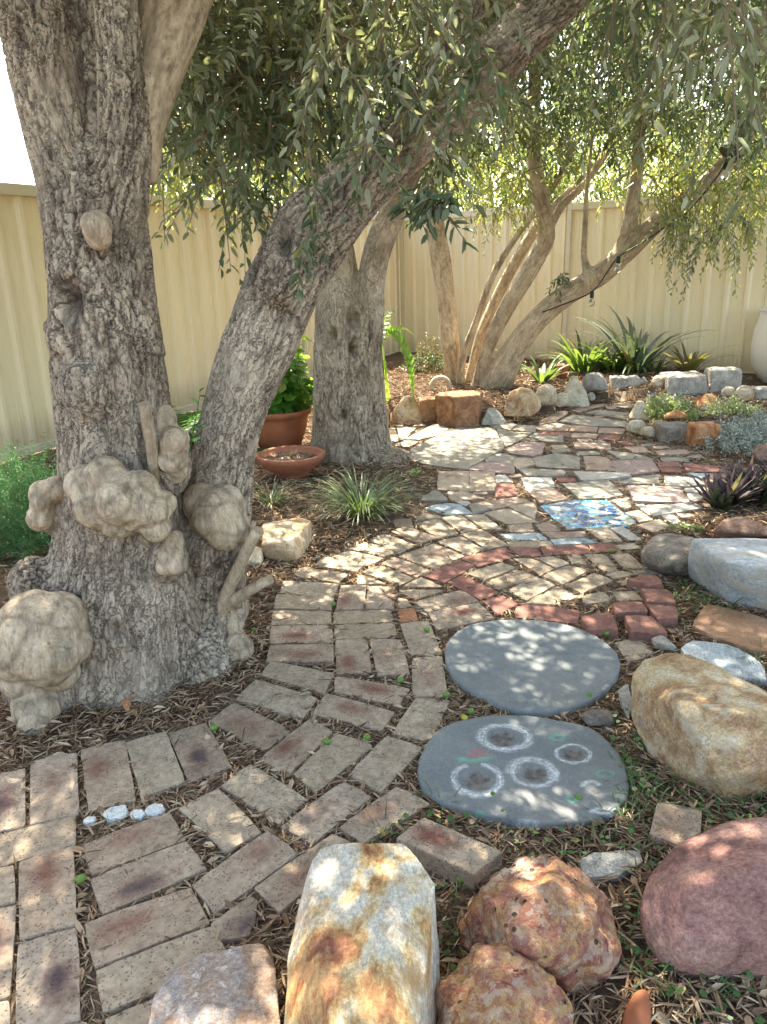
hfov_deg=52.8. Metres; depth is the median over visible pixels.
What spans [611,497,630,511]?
flagstone
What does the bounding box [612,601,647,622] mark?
paving brick
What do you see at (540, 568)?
paving brick
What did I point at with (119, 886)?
paving brick
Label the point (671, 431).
edging rock
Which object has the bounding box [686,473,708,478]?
flagstone
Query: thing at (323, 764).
paving brick
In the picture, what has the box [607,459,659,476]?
flagstone
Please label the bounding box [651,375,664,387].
edging rock
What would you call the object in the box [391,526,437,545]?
paving brick
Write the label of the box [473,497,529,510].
flagstone
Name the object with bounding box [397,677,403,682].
fallen olive
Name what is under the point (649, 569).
cobble
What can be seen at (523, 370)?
dark shrub
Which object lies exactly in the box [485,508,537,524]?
flagstone
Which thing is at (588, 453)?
cobble
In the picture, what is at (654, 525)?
flagstone
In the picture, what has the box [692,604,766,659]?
edging slab
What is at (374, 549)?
paving brick
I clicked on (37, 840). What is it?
paving brick
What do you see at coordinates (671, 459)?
cobble
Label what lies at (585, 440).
cobble
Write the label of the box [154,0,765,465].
olive tree
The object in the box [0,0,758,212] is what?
sky
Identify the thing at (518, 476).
cobble
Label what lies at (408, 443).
flagstone
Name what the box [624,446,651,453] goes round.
cobble
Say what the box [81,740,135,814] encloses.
paving brick
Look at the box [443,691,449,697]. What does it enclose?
fallen olive
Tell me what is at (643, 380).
edging rock
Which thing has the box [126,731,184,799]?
paving brick
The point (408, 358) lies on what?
philodendron
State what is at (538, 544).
paving brick
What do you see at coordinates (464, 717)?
fallen olive
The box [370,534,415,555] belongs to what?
paving brick
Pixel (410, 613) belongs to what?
paving brick
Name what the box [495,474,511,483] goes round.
flagstone
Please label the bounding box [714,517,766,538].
edging rock
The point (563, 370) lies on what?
terracotta pot
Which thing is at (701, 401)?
edging rock
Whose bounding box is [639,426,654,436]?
edging rock
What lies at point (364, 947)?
edging rock
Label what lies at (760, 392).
edging rock
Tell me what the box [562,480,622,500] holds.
flagstone
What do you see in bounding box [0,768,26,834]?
paving brick
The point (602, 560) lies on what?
paving brick
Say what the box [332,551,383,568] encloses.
paving brick
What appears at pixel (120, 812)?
quartz chip
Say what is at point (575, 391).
edging rock
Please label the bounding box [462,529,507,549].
paving brick
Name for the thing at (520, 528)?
flagstone
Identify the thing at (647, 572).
cobble
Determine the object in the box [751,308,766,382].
white pot
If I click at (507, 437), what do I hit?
flagstone
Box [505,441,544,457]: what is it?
flagstone
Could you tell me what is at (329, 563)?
paving brick
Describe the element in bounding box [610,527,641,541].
flagstone
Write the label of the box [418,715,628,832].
stepping stone
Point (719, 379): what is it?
edging rock
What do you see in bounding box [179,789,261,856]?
paving brick
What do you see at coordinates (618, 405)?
flagstone
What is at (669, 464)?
flagstone
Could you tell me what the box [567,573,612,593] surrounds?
paving brick
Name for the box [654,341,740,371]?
bromeliad
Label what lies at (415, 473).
lime seedling
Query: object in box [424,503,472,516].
flagstone
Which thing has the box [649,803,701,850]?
loose brick
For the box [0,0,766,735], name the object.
olive tree
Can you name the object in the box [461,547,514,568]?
paving brick
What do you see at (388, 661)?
paving brick
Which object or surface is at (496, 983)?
edging rock
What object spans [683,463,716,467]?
flagstone
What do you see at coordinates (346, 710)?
paving brick
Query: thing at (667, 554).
edging rock
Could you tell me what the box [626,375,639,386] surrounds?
edging rock
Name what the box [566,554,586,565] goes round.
paving brick
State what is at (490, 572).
paving brick
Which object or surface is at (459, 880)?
fallen olive
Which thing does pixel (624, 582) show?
cobble
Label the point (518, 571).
paving brick
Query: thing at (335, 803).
paving brick
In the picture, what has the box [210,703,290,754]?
paving brick
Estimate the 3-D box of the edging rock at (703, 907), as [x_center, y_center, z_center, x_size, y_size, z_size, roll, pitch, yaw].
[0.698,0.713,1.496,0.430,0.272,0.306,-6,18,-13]
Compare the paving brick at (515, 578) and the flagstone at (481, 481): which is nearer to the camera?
the paving brick at (515, 578)
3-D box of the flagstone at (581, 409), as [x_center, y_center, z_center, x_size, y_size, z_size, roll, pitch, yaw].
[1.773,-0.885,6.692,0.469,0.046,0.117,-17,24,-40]
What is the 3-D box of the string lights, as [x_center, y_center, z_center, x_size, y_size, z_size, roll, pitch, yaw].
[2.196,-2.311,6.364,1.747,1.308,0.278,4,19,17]
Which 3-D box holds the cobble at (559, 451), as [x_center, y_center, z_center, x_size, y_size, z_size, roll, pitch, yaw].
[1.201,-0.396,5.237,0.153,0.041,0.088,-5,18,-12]
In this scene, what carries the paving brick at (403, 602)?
on the ground
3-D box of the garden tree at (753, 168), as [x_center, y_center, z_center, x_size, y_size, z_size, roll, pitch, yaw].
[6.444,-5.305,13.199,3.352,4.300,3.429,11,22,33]
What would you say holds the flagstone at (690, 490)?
on the ground
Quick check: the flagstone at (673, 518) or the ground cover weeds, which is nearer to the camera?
the ground cover weeds
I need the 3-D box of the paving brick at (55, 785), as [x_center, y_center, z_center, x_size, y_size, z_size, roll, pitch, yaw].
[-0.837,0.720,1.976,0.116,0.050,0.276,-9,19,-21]
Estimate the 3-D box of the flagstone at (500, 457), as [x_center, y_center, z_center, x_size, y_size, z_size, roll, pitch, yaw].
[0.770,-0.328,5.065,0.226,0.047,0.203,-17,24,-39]
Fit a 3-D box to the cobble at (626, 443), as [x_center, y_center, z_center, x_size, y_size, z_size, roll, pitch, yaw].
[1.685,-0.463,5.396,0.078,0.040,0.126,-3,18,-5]
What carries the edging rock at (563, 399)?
on the ground
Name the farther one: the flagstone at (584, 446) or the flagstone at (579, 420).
the flagstone at (579, 420)
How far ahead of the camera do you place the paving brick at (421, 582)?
3.13 m
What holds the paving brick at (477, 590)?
on the ground
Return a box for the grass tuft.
[717,597,759,610]
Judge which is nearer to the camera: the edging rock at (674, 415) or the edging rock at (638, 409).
the edging rock at (674, 415)
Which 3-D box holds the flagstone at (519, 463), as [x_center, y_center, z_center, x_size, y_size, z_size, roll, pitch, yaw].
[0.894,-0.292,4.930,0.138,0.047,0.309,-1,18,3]
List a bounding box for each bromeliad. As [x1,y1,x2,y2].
[521,353,574,382]
[534,329,623,373]
[573,341,658,372]
[646,354,674,371]
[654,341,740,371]
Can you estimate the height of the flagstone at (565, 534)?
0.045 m
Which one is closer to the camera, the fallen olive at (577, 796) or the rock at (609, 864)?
the rock at (609, 864)
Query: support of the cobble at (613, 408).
on the ground
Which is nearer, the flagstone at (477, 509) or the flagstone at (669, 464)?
the flagstone at (477, 509)
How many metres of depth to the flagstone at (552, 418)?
6.27 m
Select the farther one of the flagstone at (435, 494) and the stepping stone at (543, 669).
the flagstone at (435, 494)
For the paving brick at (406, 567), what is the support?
on the ground
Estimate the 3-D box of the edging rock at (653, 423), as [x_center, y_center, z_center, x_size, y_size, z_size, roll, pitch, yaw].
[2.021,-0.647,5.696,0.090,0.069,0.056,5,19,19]
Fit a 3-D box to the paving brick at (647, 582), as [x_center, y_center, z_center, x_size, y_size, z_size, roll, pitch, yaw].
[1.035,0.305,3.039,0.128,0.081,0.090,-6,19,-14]
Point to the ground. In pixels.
(622, 396)
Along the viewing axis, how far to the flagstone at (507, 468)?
4.84 m
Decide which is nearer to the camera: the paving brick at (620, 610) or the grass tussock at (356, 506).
the paving brick at (620, 610)
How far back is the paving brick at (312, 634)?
2.74 m
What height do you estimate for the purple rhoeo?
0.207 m
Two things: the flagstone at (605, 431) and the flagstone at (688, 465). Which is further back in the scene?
the flagstone at (605, 431)
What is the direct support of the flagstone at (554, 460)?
on the ground
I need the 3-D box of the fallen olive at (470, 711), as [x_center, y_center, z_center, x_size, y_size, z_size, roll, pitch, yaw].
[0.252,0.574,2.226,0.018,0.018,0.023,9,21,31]
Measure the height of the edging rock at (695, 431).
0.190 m
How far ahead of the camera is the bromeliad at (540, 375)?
7.61 m
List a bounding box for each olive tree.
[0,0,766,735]
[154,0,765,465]
[408,0,766,388]
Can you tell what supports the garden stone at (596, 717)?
on the ground
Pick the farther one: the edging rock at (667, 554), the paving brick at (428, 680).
the edging rock at (667, 554)
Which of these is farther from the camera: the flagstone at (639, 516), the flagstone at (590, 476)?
the flagstone at (590, 476)
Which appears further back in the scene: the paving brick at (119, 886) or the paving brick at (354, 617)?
the paving brick at (354, 617)
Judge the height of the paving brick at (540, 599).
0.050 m
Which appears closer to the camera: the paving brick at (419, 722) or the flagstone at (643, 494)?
the paving brick at (419, 722)
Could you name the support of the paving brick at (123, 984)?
on the ground
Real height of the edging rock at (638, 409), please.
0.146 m
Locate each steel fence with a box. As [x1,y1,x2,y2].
[0,182,400,461]
[399,189,766,373]
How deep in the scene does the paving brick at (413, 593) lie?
3.06 m
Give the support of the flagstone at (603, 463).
on the ground
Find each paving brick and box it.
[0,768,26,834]
[0,816,76,866]
[0,866,16,907]
[0,906,17,1002]
[0,1001,10,1023]
[16,927,80,1023]
[18,846,77,942]
[29,753,79,825]
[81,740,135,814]
[83,812,185,878]
[85,888,209,971]
[90,842,206,915]
[96,927,224,1016]
[105,999,152,1023]
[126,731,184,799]
[168,723,231,786]
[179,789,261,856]
[193,831,297,917]
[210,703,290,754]
[211,896,257,945]
[221,764,306,827]
[236,680,316,721]
[254,834,349,915]
[258,719,332,774]
[260,662,333,696]
[266,644,333,665]
[269,625,332,644]
[271,610,330,625]
[273,594,333,610]
[279,581,338,597]
[281,782,371,847]
[293,567,348,583]
[293,733,371,796]
[312,693,394,732]
[315,557,366,574]
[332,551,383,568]
[333,610,392,625]
[334,623,396,638]
[334,676,409,708]
[335,639,371,676]
[336,585,366,611]
[340,787,429,843]
[349,736,422,795]
[350,543,394,557]
[357,574,384,585]
[362,566,413,587]
[365,586,394,609]
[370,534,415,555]
[370,639,409,679]
[381,557,429,577]
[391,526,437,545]
[392,698,449,743]
[397,598,410,608]
[398,543,464,568]
[398,608,417,623]
[399,589,444,600]
[400,621,440,657]
[402,577,443,589]
[412,656,446,699]
[415,590,478,612]
[416,519,458,538]
[424,560,474,584]
[428,603,494,630]
[436,537,483,555]
[441,515,478,533]
[447,576,498,602]
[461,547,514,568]
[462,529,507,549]
[465,514,501,531]
[467,563,515,582]
[483,596,517,616]
[486,570,532,591]
[506,577,554,601]
[507,541,552,547]
[508,547,540,557]
[511,569,535,585]
[513,558,554,575]
[515,605,579,625]
[526,594,555,606]
[537,556,568,568]
[540,545,590,556]
[541,532,553,538]
[541,566,587,586]
[543,586,576,602]
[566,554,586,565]
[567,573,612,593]
[581,613,617,639]
[582,592,611,607]
[583,554,618,574]
[588,544,617,553]
[606,571,633,580]
[610,553,643,570]
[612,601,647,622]
[613,591,642,601]
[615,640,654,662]
[624,615,666,644]
[626,575,661,590]
[640,588,675,606]
[646,604,677,627]
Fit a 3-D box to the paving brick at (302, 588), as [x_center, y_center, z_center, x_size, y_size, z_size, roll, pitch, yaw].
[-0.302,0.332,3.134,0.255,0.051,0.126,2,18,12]
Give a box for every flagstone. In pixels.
[390,427,416,443]
[394,440,418,446]
[405,423,448,440]
[408,427,503,469]
[414,513,440,522]
[421,490,447,502]
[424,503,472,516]
[437,471,469,492]
[447,491,484,501]
[454,500,470,506]
[468,462,514,474]
[468,503,489,514]
[469,471,495,492]
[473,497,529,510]
[485,453,518,461]
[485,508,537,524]
[489,423,516,430]
[495,428,531,448]
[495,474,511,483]
[495,483,516,498]
[499,533,548,541]
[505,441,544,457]
[506,523,534,532]
[508,502,536,519]
[512,458,534,471]
[513,425,537,432]
[519,468,565,477]
[521,477,554,490]
[527,488,568,504]
[528,432,563,443]
[532,453,580,469]
[534,522,560,531]
[537,423,571,431]
[539,410,567,425]
[539,431,571,437]
[549,531,586,537]
[550,538,597,544]
[556,477,576,483]
[559,414,627,427]
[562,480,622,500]
[569,425,597,433]
[571,404,608,412]
[571,433,597,439]
[573,442,610,450]
[573,471,631,481]
[583,456,611,471]
[585,410,629,419]
[586,527,622,543]
[598,428,624,434]
[598,435,622,441]
[607,450,650,459]
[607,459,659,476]
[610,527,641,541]
[611,403,634,408]
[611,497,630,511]
[618,474,659,485]
[625,510,652,522]
[627,485,689,504]
[636,504,650,517]
[637,520,671,533]
[646,504,702,516]
[657,462,679,468]
[659,467,681,474]
[661,514,679,524]
[664,476,705,488]
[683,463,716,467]
[684,468,723,473]
[684,487,705,494]
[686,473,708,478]
[687,493,703,502]
[709,474,725,483]
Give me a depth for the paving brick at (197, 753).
2.09 m
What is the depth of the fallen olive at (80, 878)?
1.65 m
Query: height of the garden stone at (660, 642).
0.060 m
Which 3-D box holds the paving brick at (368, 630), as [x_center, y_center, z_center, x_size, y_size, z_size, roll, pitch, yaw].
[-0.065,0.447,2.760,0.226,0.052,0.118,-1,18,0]
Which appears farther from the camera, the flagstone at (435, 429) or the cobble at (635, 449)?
the flagstone at (435, 429)
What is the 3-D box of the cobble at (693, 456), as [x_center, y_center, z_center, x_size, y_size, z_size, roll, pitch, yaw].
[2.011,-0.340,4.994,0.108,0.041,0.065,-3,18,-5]
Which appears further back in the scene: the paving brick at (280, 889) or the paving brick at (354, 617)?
the paving brick at (354, 617)
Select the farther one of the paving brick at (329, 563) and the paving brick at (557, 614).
the paving brick at (329, 563)
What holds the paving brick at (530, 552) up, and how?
on the ground
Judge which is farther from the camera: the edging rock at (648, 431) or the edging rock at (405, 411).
the edging rock at (405, 411)
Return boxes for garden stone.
[247,546,263,566]
[262,517,311,561]
[580,709,616,725]
[618,684,631,718]
[651,635,675,651]
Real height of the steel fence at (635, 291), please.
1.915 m
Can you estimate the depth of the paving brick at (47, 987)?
1.43 m
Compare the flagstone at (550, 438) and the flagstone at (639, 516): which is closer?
the flagstone at (639, 516)
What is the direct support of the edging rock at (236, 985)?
on the ground
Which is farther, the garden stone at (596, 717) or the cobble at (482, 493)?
the cobble at (482, 493)
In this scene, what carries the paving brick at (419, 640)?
on the ground
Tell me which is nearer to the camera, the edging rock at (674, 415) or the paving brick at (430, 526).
the paving brick at (430, 526)
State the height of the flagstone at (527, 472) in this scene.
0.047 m
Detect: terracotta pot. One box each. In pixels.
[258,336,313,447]
[553,363,569,379]
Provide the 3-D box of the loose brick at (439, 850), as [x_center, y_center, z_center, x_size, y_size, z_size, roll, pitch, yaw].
[0.142,0.755,1.686,0.214,0.076,0.092,11,22,33]
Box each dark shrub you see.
[399,332,444,373]
[494,347,532,373]
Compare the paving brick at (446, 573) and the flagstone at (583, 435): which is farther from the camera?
the flagstone at (583, 435)
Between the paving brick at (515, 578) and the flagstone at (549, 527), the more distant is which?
the flagstone at (549, 527)
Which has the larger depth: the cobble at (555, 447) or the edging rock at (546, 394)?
the edging rock at (546, 394)
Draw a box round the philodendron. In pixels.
[382,310,414,403]
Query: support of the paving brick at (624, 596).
on the ground
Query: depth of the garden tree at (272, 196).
13.09 m
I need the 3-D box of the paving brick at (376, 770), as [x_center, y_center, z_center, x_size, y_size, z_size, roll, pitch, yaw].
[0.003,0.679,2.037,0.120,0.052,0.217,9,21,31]
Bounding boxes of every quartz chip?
[83,816,96,826]
[103,805,128,824]
[130,809,145,822]
[144,803,164,818]
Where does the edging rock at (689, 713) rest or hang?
on the ground
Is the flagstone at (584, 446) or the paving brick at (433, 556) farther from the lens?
the flagstone at (584, 446)
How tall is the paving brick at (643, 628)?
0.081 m
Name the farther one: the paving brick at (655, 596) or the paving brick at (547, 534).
the paving brick at (547, 534)
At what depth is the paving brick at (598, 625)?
2.69 m
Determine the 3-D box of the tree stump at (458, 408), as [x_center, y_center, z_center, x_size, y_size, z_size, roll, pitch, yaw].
[0.603,-0.815,6.165,0.373,0.278,0.327,12,22,35]
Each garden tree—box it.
[150,141,280,203]
[242,93,465,212]
[411,112,585,210]
[495,76,739,205]
[657,82,766,195]
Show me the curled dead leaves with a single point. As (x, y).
(126, 702)
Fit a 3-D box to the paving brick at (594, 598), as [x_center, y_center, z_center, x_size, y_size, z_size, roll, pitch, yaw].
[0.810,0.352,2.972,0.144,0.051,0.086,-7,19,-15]
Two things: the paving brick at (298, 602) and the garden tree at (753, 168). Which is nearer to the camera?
the paving brick at (298, 602)
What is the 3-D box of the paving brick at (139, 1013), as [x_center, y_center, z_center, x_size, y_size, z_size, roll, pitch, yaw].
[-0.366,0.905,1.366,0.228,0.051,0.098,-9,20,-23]
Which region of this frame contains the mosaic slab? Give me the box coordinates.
[540,500,636,530]
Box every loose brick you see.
[397,818,501,890]
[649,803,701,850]
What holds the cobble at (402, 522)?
on the ground
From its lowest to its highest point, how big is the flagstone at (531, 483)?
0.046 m
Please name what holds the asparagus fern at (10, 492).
on the ground
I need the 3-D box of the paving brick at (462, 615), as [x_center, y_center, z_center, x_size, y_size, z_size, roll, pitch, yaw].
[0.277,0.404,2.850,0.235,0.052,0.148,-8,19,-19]
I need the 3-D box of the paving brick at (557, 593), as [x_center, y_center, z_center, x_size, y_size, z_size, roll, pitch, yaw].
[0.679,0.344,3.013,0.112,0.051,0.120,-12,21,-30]
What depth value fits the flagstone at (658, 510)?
3.97 m
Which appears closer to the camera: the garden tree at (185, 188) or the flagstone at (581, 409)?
the flagstone at (581, 409)
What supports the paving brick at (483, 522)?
on the ground
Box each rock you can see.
[148,943,280,1023]
[284,843,440,1023]
[390,396,422,424]
[419,396,436,422]
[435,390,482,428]
[435,942,573,1023]
[457,856,621,995]
[480,408,505,424]
[504,387,540,416]
[536,384,556,405]
[555,392,570,406]
[563,375,589,407]
[578,850,642,882]
[582,372,607,392]
[587,392,595,401]
[609,375,626,389]
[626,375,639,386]
[626,419,645,433]
[629,401,651,419]
[631,653,766,803]
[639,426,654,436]
[640,377,648,384]
[640,817,766,981]
[641,533,693,576]
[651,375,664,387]
[651,420,662,428]
[654,421,687,443]
[659,371,706,395]
[664,410,686,419]
[685,421,720,446]
[688,538,766,610]
[693,393,725,409]
[703,366,741,393]
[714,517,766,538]
[721,386,734,396]
[735,385,753,400]
[750,386,766,399]
[751,444,766,460]
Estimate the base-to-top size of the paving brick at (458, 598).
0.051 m
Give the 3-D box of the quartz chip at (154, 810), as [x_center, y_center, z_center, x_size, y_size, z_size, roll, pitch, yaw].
[-0.556,0.728,1.876,0.051,0.028,0.039,-2,18,0]
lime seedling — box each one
[409,467,420,477]
[662,522,703,533]
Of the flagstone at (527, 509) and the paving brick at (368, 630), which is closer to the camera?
the paving brick at (368, 630)
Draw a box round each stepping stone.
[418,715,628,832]
[445,620,619,717]
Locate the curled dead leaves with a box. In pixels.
[121,693,140,714]
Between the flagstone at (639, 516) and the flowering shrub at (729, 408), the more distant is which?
the flowering shrub at (729, 408)
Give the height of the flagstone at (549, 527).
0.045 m
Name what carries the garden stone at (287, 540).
on the ground
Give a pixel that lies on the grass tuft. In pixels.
(733, 604)
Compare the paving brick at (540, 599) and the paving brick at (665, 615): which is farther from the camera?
the paving brick at (540, 599)
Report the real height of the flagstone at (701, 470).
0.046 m
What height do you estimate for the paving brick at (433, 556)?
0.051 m
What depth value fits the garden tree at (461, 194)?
13.95 m
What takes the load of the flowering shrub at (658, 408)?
on the ground
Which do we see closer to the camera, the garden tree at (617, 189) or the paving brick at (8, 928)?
the paving brick at (8, 928)
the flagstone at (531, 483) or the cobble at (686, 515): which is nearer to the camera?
the cobble at (686, 515)
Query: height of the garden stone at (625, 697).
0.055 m
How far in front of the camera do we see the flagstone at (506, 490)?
4.35 m
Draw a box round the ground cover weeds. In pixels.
[365,575,766,1023]
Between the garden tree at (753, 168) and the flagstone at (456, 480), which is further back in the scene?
the garden tree at (753, 168)
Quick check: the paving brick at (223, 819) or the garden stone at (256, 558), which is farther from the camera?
the garden stone at (256, 558)
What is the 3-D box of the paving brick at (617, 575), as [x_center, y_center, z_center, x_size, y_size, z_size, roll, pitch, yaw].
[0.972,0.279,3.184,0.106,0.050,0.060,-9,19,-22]
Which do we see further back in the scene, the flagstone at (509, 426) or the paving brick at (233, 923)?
the flagstone at (509, 426)
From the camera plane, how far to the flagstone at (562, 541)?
3.55 m
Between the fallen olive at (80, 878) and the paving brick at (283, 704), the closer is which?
the fallen olive at (80, 878)
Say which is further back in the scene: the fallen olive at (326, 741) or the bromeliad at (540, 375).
the bromeliad at (540, 375)
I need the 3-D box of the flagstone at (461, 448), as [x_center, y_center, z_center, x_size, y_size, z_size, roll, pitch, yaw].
[0.565,-0.455,5.455,0.596,0.049,1.198,8,20,27]
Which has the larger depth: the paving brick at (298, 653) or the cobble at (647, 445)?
the cobble at (647, 445)
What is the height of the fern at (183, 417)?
0.299 m
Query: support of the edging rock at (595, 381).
on the ground
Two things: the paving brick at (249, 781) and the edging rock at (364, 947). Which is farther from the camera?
the paving brick at (249, 781)
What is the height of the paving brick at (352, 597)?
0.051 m
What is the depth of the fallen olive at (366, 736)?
2.11 m
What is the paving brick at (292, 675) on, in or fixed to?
on the ground
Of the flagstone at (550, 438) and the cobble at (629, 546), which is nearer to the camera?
the cobble at (629, 546)
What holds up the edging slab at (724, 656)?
on the ground
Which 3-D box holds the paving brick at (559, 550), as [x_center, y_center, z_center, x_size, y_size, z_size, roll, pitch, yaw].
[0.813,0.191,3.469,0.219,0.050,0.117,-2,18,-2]
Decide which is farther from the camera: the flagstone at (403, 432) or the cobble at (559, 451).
the flagstone at (403, 432)
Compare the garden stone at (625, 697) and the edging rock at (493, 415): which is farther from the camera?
the edging rock at (493, 415)
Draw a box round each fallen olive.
[76,874,85,883]
[210,724,217,730]
[323,738,329,744]
[363,734,370,739]
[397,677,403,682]
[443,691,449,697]
[456,877,462,883]
[461,714,467,719]
[468,708,473,714]
[574,794,581,799]
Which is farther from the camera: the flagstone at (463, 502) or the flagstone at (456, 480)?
the flagstone at (456, 480)
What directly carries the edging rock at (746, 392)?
on the ground
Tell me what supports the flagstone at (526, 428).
on the ground
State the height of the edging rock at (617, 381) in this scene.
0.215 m
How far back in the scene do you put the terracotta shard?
1.30 m
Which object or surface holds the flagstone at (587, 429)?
on the ground
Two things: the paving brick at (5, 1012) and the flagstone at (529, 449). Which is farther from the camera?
the flagstone at (529, 449)
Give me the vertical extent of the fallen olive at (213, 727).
0.018 m
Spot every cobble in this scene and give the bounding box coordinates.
[393,519,412,528]
[473,492,487,495]
[507,474,522,478]
[550,449,572,453]
[551,445,568,449]
[575,451,599,456]
[577,439,593,442]
[604,406,616,410]
[614,543,640,550]
[616,441,633,446]
[616,578,629,587]
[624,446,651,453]
[633,570,652,576]
[641,444,655,447]
[641,564,657,575]
[653,446,669,449]
[655,449,690,455]
[660,457,689,462]
[678,513,695,518]
[686,455,704,458]
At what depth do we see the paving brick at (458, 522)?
3.84 m
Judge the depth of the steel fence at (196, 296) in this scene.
6.48 m
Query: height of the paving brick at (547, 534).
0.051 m
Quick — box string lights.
[542,138,766,312]
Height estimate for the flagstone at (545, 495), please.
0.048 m
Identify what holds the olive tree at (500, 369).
on the ground
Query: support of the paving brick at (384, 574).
on the ground
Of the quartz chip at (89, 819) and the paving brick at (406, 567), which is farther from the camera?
the paving brick at (406, 567)
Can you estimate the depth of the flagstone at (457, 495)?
4.27 m
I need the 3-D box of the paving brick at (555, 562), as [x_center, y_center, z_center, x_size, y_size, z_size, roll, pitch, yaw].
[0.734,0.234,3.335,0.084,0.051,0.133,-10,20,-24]
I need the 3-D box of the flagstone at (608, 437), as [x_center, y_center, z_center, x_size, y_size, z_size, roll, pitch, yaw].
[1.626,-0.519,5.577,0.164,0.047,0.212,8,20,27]
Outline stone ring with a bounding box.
[429,375,451,391]
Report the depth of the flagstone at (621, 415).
6.39 m
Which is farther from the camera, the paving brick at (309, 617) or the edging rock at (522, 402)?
the edging rock at (522, 402)
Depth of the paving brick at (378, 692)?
2.37 m
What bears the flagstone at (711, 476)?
on the ground
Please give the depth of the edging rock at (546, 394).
6.40 m
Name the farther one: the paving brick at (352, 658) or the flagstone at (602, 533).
the flagstone at (602, 533)
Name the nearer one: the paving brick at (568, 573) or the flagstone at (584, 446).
the paving brick at (568, 573)
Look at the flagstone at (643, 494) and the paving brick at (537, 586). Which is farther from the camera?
the flagstone at (643, 494)
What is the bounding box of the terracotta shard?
[622,989,651,1023]
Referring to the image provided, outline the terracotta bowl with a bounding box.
[256,445,324,479]
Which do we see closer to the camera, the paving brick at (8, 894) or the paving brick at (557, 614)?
the paving brick at (8, 894)
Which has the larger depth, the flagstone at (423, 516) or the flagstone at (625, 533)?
the flagstone at (423, 516)
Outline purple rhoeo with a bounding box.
[685,455,766,511]
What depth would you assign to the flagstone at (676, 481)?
4.43 m
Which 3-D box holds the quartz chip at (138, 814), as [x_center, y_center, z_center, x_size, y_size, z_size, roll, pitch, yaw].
[-0.591,0.734,1.862,0.038,0.027,0.029,-2,18,0]
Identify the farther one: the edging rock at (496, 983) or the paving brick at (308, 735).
the paving brick at (308, 735)
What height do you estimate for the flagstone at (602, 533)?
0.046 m
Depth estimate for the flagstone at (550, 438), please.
5.59 m
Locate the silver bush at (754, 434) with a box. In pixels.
[692,406,766,462]
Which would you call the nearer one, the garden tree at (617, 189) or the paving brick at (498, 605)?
the paving brick at (498, 605)
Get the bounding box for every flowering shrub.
[634,387,703,421]
[697,392,765,418]
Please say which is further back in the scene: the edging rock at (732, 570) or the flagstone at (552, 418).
the flagstone at (552, 418)
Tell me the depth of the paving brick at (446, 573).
3.25 m
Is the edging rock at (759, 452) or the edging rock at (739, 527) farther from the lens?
the edging rock at (759, 452)
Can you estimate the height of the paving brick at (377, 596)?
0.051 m
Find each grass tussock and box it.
[253,476,312,509]
[287,459,438,525]
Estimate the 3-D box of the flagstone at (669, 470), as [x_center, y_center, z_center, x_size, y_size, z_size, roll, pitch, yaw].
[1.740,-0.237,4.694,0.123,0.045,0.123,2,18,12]
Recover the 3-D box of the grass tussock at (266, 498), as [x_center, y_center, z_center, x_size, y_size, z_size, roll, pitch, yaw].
[-0.626,-0.105,4.203,0.483,0.136,0.468,10,21,32]
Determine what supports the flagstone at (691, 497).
on the ground
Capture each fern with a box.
[0,432,56,568]
[171,405,200,443]
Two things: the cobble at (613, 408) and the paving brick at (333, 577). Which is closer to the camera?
the paving brick at (333, 577)
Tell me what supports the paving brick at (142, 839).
on the ground
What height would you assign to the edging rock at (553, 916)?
0.217 m
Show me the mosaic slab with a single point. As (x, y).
(606, 513)
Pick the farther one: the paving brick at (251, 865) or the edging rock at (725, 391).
the edging rock at (725, 391)
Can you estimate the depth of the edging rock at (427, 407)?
6.21 m
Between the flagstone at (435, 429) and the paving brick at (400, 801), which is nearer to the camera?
the paving brick at (400, 801)
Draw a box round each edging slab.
[680,641,766,686]
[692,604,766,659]
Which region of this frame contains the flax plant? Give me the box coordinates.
[561,304,716,375]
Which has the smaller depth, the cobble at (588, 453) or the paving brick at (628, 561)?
the paving brick at (628, 561)
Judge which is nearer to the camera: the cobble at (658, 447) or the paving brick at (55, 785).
the paving brick at (55, 785)
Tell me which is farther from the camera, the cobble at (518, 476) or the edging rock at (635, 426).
the edging rock at (635, 426)
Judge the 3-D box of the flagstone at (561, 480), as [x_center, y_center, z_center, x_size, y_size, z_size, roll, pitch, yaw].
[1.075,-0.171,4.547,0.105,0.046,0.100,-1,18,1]
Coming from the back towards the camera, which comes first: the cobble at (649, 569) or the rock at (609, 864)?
the cobble at (649, 569)
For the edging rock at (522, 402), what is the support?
on the ground
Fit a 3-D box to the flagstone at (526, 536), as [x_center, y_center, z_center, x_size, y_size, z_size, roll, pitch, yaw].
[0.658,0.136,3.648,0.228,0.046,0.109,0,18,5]
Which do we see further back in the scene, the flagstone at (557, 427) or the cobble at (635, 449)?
the flagstone at (557, 427)
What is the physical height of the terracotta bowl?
0.150 m
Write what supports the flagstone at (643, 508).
on the ground
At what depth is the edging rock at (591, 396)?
6.85 m
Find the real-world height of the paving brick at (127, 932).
0.052 m
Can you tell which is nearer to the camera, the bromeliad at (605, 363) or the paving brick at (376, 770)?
the paving brick at (376, 770)
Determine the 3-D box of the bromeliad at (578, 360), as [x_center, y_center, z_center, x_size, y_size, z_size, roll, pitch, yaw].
[2.123,-1.733,8.235,1.119,0.498,1.051,-11,20,-27]
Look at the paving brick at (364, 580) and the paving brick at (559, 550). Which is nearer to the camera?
the paving brick at (364, 580)
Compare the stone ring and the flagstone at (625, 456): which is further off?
the stone ring
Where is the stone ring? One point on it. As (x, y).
(443, 378)
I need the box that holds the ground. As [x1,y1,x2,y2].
[0,352,766,1023]

